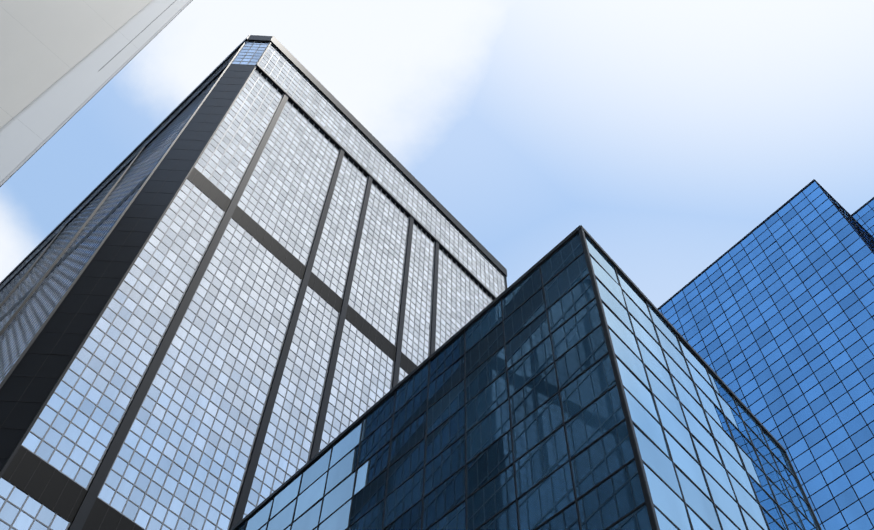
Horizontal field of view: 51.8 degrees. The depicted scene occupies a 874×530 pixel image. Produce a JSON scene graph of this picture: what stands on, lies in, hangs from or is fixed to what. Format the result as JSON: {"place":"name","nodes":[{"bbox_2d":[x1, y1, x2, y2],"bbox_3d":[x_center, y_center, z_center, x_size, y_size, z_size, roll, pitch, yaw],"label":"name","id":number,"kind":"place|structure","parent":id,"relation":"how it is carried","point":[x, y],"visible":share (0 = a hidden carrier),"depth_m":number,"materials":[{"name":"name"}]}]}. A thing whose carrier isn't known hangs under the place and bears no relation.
{"place":"outdoors","nodes":[
{"label":"outdoors","id":0,"kind":"place"},
{"bbox_2d":[0,0,873,307],"label":"sky","id":1,"kind":"structure","parent":0,"point":[668,131],"materials":[{"name":"blue"}]},
{"label":"ground","id":2,"kind":"structure","parent":0,"visible":0},
{"bbox_2d":[0,0,192,186],"bbox_3d":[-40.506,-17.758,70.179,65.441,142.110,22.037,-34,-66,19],"label":"white slab building","id":3,"kind":"structure","parent":2,"relation":"on","point":[63,63],"depth_m":23.58,"materials":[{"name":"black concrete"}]},
{"bbox_2d":[0,35,506,529],"bbox_3d":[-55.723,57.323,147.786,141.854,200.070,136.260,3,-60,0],"label":"silver tower","id":4,"kind":"structure","parent":2,"relation":"on","point":[248,275],"depth_m":129.49,"materials":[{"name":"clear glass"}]},
{"bbox_2d":[230,225,821,529],"bbox_3d":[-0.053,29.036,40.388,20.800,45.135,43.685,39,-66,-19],"label":"glass block","id":5,"kind":"structure","parent":2,"relation":"on","point":[572,380],"depth_m":43.14,"materials":[{"name":"blue glass"}]},
{"bbox_2d":[657,179,873,529],"bbox_3d":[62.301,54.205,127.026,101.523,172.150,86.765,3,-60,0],"label":"blue glass tower","id":6,"kind":"structure","parent":2,"relation":"on","point":[770,318],"depth_m":140.28,"materials":[{"name":"blue glass"}]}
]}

